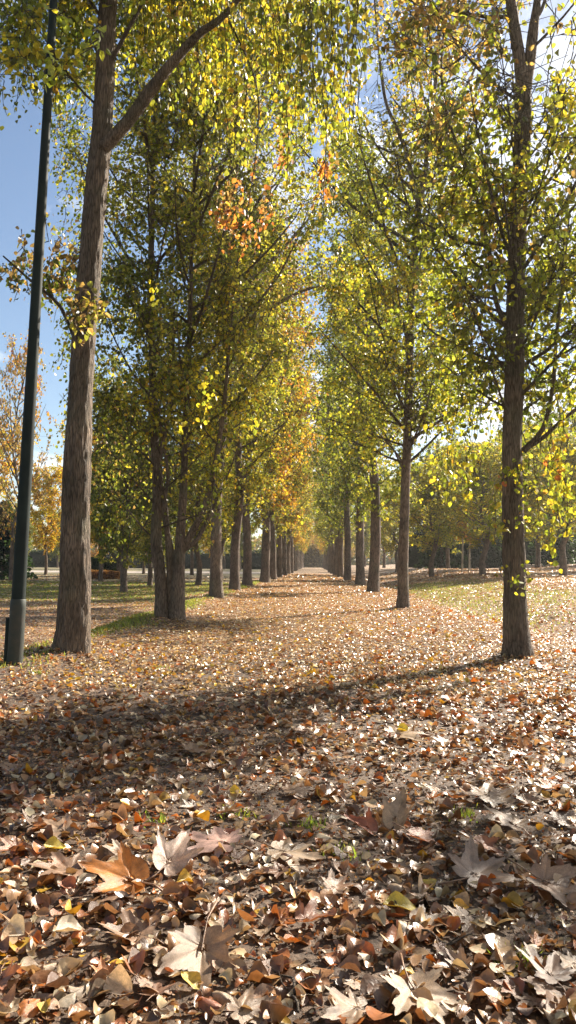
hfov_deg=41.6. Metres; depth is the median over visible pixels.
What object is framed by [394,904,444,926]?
plane leaf
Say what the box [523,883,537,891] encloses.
fallen leaf
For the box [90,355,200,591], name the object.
park tree
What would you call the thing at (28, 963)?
fallen leaf
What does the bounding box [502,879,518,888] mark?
fallen leaf
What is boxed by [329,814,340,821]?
fallen leaf
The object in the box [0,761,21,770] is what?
plane leaf
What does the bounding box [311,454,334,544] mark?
avenue tree
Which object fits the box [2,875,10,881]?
fallen leaf
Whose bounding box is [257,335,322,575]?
avenue tree
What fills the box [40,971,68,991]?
fallen leaf
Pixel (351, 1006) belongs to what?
plane leaf
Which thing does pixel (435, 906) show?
fallen leaf
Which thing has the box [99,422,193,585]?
park tree
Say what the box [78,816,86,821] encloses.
fallen leaf
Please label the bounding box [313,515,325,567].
avenue tree
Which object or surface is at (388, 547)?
park tree
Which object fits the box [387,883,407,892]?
fallen leaf
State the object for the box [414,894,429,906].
fallen leaf
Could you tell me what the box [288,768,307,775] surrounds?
plane leaf
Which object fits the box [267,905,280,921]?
fallen leaf
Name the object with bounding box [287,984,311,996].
fallen leaf
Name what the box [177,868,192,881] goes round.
fallen leaf
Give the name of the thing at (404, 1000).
plane leaf
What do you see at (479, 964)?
fallen leaf
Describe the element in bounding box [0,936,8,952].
fallen leaf
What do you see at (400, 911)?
fallen leaf
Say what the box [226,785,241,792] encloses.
fallen leaf
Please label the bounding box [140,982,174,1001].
plane leaf
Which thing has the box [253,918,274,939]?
plane leaf
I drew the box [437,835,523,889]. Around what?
plane leaf
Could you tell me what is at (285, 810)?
plane leaf
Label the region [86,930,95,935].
fallen leaf
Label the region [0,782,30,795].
plane leaf
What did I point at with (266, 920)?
fallen leaf
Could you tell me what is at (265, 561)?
avenue tree
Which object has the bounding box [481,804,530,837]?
plane leaf
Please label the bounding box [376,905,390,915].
plane leaf
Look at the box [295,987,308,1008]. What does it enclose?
fallen leaf
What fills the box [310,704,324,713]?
plane leaf
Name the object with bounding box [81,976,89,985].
fallen leaf
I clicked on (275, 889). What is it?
fallen leaf
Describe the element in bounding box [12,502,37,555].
park tree
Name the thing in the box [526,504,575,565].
conifer tree
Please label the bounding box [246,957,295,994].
dry twig
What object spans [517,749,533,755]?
plane leaf
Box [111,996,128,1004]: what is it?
fallen leaf
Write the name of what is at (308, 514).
avenue tree
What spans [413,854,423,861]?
fallen leaf
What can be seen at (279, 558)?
avenue tree
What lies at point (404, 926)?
fallen leaf
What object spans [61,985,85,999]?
fallen leaf
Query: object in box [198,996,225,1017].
fallen leaf
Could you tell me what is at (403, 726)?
fallen leaf
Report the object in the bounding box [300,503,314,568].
avenue tree
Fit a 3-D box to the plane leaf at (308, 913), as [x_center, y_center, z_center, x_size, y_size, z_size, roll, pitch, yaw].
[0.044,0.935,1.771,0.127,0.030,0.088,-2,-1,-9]
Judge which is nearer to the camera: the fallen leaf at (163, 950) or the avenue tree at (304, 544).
the fallen leaf at (163, 950)
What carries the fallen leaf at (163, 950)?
on the ground at (312, 961)
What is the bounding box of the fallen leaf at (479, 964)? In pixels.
[474,962,485,968]
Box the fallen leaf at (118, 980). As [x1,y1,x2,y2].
[103,964,131,994]
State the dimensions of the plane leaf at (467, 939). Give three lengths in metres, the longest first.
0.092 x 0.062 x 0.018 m
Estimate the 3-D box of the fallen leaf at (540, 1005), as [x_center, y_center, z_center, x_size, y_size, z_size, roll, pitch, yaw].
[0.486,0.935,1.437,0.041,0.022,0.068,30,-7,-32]
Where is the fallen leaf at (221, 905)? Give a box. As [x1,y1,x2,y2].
[212,902,226,909]
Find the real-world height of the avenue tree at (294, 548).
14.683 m
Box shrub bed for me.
[91,569,119,578]
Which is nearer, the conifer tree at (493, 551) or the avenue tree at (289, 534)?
the avenue tree at (289, 534)
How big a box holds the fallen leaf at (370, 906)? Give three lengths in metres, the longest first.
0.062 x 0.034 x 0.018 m
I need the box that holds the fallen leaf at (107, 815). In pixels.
[97,811,112,821]
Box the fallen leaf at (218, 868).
[215,866,223,873]
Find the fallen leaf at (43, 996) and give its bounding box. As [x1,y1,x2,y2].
[29,991,60,1001]
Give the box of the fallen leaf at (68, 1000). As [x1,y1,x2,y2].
[58,986,82,1007]
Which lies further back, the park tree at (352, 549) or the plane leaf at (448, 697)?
the park tree at (352, 549)
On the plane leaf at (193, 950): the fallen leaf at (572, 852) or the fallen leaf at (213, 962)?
the fallen leaf at (213, 962)
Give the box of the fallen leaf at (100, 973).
[81,968,109,989]
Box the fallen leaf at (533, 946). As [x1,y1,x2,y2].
[517,944,540,953]
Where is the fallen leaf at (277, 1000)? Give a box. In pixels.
[271,996,281,1003]
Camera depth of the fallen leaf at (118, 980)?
1.48 m
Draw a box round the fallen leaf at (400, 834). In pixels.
[393,829,407,838]
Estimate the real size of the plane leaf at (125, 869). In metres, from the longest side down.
0.262 x 0.177 x 0.028 m
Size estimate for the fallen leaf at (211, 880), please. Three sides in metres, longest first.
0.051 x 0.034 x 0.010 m
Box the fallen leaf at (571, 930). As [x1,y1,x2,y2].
[564,926,575,937]
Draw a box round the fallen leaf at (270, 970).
[268,966,276,974]
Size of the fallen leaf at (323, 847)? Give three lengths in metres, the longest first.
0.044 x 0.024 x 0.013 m
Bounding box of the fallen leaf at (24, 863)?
[21,857,35,868]
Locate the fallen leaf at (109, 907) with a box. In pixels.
[103,900,122,913]
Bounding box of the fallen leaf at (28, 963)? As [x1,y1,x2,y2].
[20,956,39,971]
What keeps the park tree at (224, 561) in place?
on the ground at (312, 961)
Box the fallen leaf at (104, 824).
[102,822,110,826]
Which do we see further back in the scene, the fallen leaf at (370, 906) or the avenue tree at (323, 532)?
the avenue tree at (323, 532)
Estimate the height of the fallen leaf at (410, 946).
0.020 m
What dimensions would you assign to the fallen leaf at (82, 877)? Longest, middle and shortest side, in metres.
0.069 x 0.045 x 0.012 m
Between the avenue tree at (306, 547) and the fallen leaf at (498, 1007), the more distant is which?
the avenue tree at (306, 547)
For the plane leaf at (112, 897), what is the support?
on the ground at (312, 961)
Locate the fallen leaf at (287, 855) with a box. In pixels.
[279,853,293,862]
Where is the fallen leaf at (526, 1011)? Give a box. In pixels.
[516,1007,533,1015]
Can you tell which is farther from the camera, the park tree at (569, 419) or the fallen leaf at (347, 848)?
the park tree at (569, 419)
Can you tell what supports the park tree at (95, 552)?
on the ground at (312, 961)
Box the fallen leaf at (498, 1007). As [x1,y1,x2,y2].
[489,1003,503,1015]
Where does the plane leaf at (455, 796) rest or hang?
on the ground at (312, 961)
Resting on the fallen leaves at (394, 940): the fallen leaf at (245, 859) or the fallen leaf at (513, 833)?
the fallen leaf at (513, 833)
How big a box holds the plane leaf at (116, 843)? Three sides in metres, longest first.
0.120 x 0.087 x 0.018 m
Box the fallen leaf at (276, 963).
[262,953,283,979]
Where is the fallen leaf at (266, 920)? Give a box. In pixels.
[258,915,278,925]
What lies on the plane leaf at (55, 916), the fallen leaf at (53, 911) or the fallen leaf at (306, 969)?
the fallen leaf at (53, 911)
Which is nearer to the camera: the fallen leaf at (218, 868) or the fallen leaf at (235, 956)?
the fallen leaf at (235, 956)
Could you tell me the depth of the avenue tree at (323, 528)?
74.62 m
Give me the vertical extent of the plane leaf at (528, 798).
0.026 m
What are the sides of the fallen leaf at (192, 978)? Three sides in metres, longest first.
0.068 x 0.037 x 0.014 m
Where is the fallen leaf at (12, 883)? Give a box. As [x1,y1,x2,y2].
[4,880,16,886]
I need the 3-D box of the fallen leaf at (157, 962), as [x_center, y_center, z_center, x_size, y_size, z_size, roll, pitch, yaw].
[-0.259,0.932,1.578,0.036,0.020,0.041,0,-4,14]
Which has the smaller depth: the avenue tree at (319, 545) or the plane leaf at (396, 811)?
the plane leaf at (396, 811)
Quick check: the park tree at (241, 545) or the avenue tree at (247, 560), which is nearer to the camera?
the avenue tree at (247, 560)
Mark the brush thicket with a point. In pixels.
(312, 557)
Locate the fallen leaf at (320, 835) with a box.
[317,833,331,838]
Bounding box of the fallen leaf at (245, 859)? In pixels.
[235,855,249,864]
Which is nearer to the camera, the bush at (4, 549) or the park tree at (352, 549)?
the bush at (4, 549)
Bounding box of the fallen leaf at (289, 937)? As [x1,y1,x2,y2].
[278,934,299,941]
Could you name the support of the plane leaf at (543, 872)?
on the ground at (312, 961)
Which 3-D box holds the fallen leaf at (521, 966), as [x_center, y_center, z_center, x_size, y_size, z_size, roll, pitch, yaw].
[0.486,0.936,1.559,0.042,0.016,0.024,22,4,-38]
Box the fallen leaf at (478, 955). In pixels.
[473,953,492,970]
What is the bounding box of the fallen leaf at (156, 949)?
[149,945,167,954]
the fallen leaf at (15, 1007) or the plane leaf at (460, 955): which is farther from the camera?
the plane leaf at (460, 955)
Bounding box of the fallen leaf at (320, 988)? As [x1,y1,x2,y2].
[316,985,325,991]
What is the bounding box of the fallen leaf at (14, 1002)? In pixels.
[5,998,19,1007]
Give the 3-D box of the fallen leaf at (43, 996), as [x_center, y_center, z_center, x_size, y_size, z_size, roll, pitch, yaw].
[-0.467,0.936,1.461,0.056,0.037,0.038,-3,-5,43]
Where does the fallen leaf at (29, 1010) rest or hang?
on the ground at (312, 961)
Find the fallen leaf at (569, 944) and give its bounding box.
[566,942,574,950]
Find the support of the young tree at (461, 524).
on the ground at (312, 961)
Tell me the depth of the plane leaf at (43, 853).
2.14 m
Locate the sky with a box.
[0,0,575,560]
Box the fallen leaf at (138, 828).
[133,825,143,834]
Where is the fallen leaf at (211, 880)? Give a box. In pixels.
[204,877,218,884]
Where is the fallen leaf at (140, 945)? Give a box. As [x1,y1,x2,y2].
[137,943,156,950]
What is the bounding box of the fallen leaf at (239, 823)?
[235,819,243,829]
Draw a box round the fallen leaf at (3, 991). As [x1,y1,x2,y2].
[0,983,7,996]
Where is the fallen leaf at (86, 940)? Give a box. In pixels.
[78,936,96,946]
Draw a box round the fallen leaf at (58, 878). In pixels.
[54,873,61,885]
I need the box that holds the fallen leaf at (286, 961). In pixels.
[283,960,289,969]
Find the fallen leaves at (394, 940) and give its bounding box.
[0,564,575,1023]
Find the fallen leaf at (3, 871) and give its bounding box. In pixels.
[0,868,18,872]
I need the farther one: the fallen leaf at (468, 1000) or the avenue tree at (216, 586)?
the avenue tree at (216, 586)
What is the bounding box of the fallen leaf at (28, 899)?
[21,894,32,905]
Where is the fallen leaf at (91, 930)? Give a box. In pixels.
[88,927,100,936]
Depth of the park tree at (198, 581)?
39.75 m
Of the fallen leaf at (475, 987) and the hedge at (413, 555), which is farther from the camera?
the hedge at (413, 555)
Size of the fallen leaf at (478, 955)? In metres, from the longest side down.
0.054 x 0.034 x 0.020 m
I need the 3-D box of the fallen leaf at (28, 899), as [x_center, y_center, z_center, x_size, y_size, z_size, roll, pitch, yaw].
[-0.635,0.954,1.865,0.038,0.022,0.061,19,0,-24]
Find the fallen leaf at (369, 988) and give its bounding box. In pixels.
[367,984,372,994]
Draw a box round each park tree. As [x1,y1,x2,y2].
[0,323,55,579]
[0,424,38,508]
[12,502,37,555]
[29,453,62,574]
[46,507,60,567]
[54,420,141,580]
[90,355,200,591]
[90,442,142,570]
[90,541,108,560]
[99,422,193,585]
[137,479,146,573]
[162,525,175,559]
[167,414,242,584]
[169,463,209,574]
[190,440,251,578]
[198,515,232,566]
[221,520,230,568]
[225,507,260,570]
[343,529,355,557]
[351,504,370,566]
[364,472,400,567]
[365,486,425,571]
[383,452,475,576]
[392,473,428,545]
[414,432,481,568]
[422,437,543,575]
[462,426,565,539]
[492,421,575,575]
[496,412,570,567]
[546,399,575,518]
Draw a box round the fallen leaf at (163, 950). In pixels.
[152,948,166,955]
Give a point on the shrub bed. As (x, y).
(109, 574)
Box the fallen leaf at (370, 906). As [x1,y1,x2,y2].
[368,895,373,917]
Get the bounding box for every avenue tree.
[0,0,377,653]
[30,0,347,620]
[151,0,366,598]
[192,186,307,590]
[193,219,306,585]
[209,191,328,581]
[232,296,314,579]
[253,309,320,576]
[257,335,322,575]
[258,0,543,607]
[274,376,320,572]
[281,367,319,573]
[288,119,445,591]
[292,425,313,546]
[293,439,313,570]
[295,468,314,570]
[296,471,314,569]
[297,198,419,584]
[298,456,317,569]
[299,512,312,568]
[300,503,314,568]
[301,320,376,576]
[301,526,312,568]
[302,511,314,566]
[304,366,355,574]
[305,275,386,580]
[307,422,334,571]
[310,392,353,573]
[310,485,328,570]
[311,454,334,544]
[313,515,324,568]
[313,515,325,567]
[315,486,328,569]
[315,511,326,569]
[362,0,575,657]
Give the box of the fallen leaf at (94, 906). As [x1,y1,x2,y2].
[82,901,103,913]
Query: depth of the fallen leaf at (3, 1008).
1.40 m
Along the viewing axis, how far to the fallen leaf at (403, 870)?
2.07 m
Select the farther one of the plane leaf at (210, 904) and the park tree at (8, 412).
the park tree at (8, 412)
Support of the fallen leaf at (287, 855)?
on the ground at (312, 961)
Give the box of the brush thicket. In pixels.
[304,542,343,567]
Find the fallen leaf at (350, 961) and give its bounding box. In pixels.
[337,954,364,973]
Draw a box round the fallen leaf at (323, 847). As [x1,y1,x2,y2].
[318,844,329,850]
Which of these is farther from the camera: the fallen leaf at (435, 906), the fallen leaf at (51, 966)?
the fallen leaf at (435, 906)
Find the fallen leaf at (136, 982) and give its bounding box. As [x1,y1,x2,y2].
[133,975,140,984]
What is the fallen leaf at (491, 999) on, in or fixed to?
on the fallen leaves at (394, 940)
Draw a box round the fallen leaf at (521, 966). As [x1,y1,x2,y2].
[518,960,529,971]
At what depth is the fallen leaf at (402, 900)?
1.84 m
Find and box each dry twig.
[86,782,142,789]
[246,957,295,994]
[278,971,315,1012]
[421,929,476,944]
[538,935,569,956]
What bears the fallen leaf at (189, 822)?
on the ground at (312, 961)
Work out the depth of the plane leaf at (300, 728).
3.77 m
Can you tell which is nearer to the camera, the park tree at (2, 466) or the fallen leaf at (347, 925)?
the fallen leaf at (347, 925)
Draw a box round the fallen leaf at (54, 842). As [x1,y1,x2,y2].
[38,836,65,848]
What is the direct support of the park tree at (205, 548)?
on the ground at (312, 961)
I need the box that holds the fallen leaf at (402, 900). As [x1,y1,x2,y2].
[374,891,415,910]
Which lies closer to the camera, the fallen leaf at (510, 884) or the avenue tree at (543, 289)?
the fallen leaf at (510, 884)
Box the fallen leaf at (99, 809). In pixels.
[95,804,105,812]
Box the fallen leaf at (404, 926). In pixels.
[398,920,409,936]
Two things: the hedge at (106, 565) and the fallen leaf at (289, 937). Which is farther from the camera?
the hedge at (106, 565)
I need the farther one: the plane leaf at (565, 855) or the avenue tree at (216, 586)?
the avenue tree at (216, 586)
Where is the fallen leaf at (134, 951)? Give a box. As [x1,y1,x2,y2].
[128,947,148,963]
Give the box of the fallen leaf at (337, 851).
[332,844,349,859]
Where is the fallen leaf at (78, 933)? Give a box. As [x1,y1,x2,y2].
[71,929,83,938]
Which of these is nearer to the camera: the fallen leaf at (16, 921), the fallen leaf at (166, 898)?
the fallen leaf at (16, 921)
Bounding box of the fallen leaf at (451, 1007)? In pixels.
[441,997,463,1016]
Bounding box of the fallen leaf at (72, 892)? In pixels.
[66,887,79,897]
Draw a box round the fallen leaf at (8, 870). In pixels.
[6,868,14,878]
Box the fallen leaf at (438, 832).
[431,829,444,836]
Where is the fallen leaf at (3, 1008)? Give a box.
[0,1002,11,1015]
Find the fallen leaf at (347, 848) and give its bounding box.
[343,844,351,852]
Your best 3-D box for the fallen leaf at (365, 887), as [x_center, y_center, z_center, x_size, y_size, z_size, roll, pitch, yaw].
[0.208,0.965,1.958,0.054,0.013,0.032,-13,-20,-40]
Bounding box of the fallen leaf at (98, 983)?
[81,978,111,1000]
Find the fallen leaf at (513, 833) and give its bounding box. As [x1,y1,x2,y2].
[505,830,520,838]
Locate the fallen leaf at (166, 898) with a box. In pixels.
[158,895,170,902]
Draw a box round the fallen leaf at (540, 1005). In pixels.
[531,992,556,1012]
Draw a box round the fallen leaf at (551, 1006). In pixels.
[546,990,567,1012]
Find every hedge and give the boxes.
[0,547,260,568]
[91,557,116,570]
[408,527,575,568]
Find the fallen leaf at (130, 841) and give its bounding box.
[123,838,139,851]
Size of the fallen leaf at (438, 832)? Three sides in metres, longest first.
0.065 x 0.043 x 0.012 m
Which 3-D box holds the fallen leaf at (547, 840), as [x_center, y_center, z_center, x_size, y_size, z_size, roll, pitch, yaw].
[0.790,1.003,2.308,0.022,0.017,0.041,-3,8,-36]
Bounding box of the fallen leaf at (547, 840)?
[542,838,550,845]
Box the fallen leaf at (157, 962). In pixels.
[152,953,164,966]
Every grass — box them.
[0,578,575,670]
[29,664,546,975]
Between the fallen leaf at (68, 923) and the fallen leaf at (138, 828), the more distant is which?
the fallen leaf at (138, 828)
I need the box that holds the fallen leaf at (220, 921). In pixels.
[207,916,223,926]
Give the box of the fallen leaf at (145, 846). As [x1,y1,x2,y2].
[139,844,150,853]
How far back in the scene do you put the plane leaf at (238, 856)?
2.13 m
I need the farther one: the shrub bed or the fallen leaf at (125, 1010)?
the shrub bed
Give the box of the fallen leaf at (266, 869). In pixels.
[255,866,268,873]
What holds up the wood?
on the ground at (312, 961)
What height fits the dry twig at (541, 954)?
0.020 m
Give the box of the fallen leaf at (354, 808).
[346,804,358,815]
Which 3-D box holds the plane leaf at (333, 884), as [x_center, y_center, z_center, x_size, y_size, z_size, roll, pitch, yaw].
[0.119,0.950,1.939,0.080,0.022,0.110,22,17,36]
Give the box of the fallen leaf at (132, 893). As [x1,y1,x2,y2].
[125,884,134,901]
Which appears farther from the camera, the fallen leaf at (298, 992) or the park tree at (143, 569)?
the park tree at (143, 569)
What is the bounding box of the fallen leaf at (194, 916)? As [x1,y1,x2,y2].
[189,913,203,919]
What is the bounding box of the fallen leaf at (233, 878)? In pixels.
[226,875,237,882]
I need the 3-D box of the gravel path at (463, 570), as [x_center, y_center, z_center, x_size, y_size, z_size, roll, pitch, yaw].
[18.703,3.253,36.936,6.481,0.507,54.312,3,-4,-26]
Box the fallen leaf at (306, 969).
[303,966,319,973]
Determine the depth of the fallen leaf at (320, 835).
2.31 m
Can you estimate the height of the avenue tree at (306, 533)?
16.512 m
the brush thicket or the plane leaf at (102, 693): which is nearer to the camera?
the plane leaf at (102, 693)
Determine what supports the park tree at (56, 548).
on the ground at (312, 961)
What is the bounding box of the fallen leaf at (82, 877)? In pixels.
[76,873,96,882]
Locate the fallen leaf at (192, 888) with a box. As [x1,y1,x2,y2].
[187,883,202,893]
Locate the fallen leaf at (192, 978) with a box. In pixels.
[181,971,201,992]
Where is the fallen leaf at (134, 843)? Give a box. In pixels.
[127,838,141,848]
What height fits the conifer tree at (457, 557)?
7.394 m
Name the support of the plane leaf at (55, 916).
on the ground at (312, 961)
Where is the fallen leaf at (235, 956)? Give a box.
[229,954,241,959]
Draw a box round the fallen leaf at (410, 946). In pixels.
[405,940,416,950]
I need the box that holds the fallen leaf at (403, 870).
[399,867,410,873]
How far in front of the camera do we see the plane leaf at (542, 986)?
1.49 m
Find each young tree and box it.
[55,525,60,552]
[453,494,474,572]
[456,516,475,571]
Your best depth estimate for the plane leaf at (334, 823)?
2.43 m
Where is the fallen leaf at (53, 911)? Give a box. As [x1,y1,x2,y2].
[50,908,64,919]
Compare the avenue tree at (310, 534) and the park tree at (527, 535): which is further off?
the avenue tree at (310, 534)
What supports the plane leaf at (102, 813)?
on the ground at (312, 961)
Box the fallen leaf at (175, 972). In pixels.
[170,969,180,975]
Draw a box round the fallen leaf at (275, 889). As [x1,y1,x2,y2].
[272,885,280,892]
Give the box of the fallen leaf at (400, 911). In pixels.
[386,907,408,916]
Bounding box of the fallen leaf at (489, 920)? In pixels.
[478,914,501,926]
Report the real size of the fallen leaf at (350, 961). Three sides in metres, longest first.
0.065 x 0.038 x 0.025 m
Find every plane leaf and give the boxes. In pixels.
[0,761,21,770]
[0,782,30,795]
[0,836,31,850]
[0,956,20,989]
[22,795,41,803]
[22,808,45,827]
[22,813,56,828]
[24,841,58,860]
[27,851,86,878]
[34,813,81,843]
[38,759,46,765]
[49,913,78,919]
[76,896,102,902]
[78,841,162,893]
[79,687,115,697]
[89,956,115,974]
[95,811,104,817]
[97,907,167,947]
[102,839,141,859]
[102,891,133,901]
[125,969,171,995]
[131,739,144,742]
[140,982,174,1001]
[144,828,203,881]
[150,773,160,782]
[155,900,239,987]
[167,777,188,788]
[174,742,207,752]
[179,799,205,807]
[181,826,255,856]
[199,900,220,919]
[203,759,221,767]
[205,895,236,904]
[209,984,277,1023]
[211,802,241,813]
[220,728,240,734]
[221,849,252,866]
[227,806,243,813]
[244,804,254,810]
[251,837,326,870]
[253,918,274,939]
[260,861,298,878]
[268,782,316,797]
[279,806,289,811]
[280,898,332,921]
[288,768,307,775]
[291,724,313,733]
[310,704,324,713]
[317,868,355,893]
[321,985,391,1023]
[323,819,342,831]
[338,899,364,907]
[344,807,382,842]
[344,977,360,989]
[366,725,428,741]
[374,762,397,767]
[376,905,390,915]
[381,953,467,1023]
[382,786,414,836]
[392,822,444,848]
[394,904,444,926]
[409,892,441,902]
[415,846,435,855]
[418,790,443,799]
[422,783,446,791]
[431,735,450,742]
[433,936,449,957]
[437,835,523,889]
[443,905,478,932]
[444,693,465,702]
[444,943,472,977]
[445,791,467,797]
[451,930,478,942]
[455,782,519,809]
[462,828,505,856]
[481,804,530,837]
[486,745,503,757]
[493,973,526,1000]
[500,845,529,859]
[506,853,575,906]
[513,991,543,1006]
[514,791,540,806]
[514,942,575,998]
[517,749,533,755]
[520,969,567,1007]
[530,931,550,945]
[535,660,557,669]
[537,778,561,789]
[544,810,575,826]
[553,950,575,968]
[557,852,575,860]
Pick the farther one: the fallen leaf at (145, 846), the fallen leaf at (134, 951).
the fallen leaf at (145, 846)
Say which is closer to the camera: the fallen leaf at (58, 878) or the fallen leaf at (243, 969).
the fallen leaf at (243, 969)
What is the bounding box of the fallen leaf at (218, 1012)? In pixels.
[210,1003,225,1014]
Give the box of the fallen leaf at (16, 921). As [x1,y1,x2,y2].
[2,913,24,935]
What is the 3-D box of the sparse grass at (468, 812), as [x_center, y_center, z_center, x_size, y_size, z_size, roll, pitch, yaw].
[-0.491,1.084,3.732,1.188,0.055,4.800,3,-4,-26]
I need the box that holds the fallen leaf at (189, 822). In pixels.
[185,820,198,825]
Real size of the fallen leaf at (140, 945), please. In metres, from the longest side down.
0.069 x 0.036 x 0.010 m
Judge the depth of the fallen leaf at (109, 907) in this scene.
1.80 m
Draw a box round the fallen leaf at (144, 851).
[138,848,152,854]
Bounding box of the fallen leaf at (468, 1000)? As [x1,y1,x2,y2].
[458,992,472,1006]
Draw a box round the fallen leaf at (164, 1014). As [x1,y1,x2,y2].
[153,1009,172,1022]
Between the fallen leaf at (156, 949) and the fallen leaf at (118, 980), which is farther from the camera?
the fallen leaf at (156, 949)
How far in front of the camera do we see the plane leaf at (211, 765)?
3.10 m
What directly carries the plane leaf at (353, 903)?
on the fallen leaves at (394, 940)
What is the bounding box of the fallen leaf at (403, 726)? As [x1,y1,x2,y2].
[397,723,408,730]
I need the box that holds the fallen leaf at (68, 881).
[58,875,75,888]
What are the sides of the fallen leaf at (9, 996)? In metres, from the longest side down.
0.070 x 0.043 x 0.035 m
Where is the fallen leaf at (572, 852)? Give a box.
[562,849,575,855]
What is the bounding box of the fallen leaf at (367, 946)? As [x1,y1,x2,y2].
[360,941,375,954]
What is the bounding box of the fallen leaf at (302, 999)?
[293,994,304,1004]
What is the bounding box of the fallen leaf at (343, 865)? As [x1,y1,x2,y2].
[333,860,348,873]
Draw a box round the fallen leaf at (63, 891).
[60,887,71,893]
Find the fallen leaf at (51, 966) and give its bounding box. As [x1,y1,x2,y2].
[37,962,57,970]
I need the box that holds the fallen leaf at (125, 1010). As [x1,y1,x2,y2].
[122,1003,135,1014]
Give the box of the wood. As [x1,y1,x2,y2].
[28,520,569,564]
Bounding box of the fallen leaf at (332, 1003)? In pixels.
[329,998,338,1006]
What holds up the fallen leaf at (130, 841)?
on the ground at (312, 961)
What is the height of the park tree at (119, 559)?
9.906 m
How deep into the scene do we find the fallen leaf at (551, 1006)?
1.42 m
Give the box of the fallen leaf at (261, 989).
[253,983,280,998]
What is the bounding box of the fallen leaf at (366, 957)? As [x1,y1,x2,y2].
[357,952,377,964]
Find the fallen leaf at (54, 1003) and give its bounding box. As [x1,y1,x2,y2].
[45,998,59,1012]
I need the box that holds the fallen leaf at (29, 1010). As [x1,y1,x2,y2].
[14,999,39,1020]
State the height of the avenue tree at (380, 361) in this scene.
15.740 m
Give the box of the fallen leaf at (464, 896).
[452,891,468,910]
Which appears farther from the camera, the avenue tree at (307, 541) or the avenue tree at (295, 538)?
the avenue tree at (307, 541)
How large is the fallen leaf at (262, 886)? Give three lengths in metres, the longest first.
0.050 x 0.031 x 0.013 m
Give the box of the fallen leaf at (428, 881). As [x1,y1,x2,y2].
[423,879,439,886]
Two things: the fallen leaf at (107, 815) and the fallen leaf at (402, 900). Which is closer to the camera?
the fallen leaf at (402, 900)
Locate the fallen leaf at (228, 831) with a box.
[223,828,234,834]
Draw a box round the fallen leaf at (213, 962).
[212,959,224,970]
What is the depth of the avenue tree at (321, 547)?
125.96 m
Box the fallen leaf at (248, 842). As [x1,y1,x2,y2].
[244,839,253,846]
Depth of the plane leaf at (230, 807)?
2.53 m
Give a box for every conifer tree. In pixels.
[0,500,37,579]
[415,514,468,568]
[463,506,502,568]
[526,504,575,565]
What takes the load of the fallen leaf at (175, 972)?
on the ground at (312, 961)
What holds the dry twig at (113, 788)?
on the ground at (312, 961)
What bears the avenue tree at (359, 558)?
on the ground at (312, 961)
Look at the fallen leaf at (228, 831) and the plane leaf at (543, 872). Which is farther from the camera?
the fallen leaf at (228, 831)
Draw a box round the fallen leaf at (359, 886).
[350,883,361,891]
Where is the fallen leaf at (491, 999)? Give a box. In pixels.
[487,992,503,1005]
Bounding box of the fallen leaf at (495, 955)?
[490,949,500,960]
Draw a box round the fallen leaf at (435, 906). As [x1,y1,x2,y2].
[427,902,444,915]
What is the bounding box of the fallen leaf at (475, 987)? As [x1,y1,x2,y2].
[468,977,486,995]
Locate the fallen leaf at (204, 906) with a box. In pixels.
[195,902,208,911]
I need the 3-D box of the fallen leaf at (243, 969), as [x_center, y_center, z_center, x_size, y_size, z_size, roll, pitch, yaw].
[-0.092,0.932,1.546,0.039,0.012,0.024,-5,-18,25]
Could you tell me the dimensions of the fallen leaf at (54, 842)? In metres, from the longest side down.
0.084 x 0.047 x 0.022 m
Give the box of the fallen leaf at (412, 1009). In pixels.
[405,1005,416,1013]
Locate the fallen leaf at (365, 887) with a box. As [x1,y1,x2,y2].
[362,883,376,892]
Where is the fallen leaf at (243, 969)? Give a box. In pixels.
[235,966,247,973]
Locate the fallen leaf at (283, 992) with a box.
[274,987,292,999]
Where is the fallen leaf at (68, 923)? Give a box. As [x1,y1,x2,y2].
[48,915,82,931]
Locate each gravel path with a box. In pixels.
[0,570,259,573]
[382,569,575,575]
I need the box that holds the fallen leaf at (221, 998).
[212,990,229,1005]
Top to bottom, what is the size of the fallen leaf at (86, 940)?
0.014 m
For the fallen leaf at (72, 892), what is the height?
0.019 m
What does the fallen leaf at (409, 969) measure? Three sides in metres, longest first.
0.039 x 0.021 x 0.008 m
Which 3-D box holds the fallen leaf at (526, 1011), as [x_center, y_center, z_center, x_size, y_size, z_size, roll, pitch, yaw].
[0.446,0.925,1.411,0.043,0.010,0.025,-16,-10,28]
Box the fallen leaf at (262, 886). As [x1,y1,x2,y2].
[260,884,271,894]
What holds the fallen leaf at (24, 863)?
on the ground at (312, 961)
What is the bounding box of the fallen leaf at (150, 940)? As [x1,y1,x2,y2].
[146,937,156,953]
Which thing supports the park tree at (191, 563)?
on the ground at (312, 961)
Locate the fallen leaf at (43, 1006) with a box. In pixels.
[37,998,50,1012]
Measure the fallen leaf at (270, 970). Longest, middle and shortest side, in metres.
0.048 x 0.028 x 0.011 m
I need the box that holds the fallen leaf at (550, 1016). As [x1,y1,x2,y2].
[543,1008,568,1023]
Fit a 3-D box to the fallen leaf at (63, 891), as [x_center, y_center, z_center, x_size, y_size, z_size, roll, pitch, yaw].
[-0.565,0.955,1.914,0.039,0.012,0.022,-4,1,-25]
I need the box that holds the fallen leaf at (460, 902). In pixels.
[453,898,468,908]
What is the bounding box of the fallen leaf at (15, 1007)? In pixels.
[0,1004,18,1013]
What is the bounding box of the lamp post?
[3,0,57,664]
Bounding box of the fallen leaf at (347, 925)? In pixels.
[337,920,355,935]
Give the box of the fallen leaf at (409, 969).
[400,966,414,973]
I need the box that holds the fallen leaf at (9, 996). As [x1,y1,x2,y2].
[0,984,15,1008]
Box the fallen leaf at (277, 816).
[271,810,286,823]
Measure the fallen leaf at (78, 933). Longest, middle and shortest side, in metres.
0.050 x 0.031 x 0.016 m
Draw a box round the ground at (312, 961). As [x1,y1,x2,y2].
[0,563,575,1023]

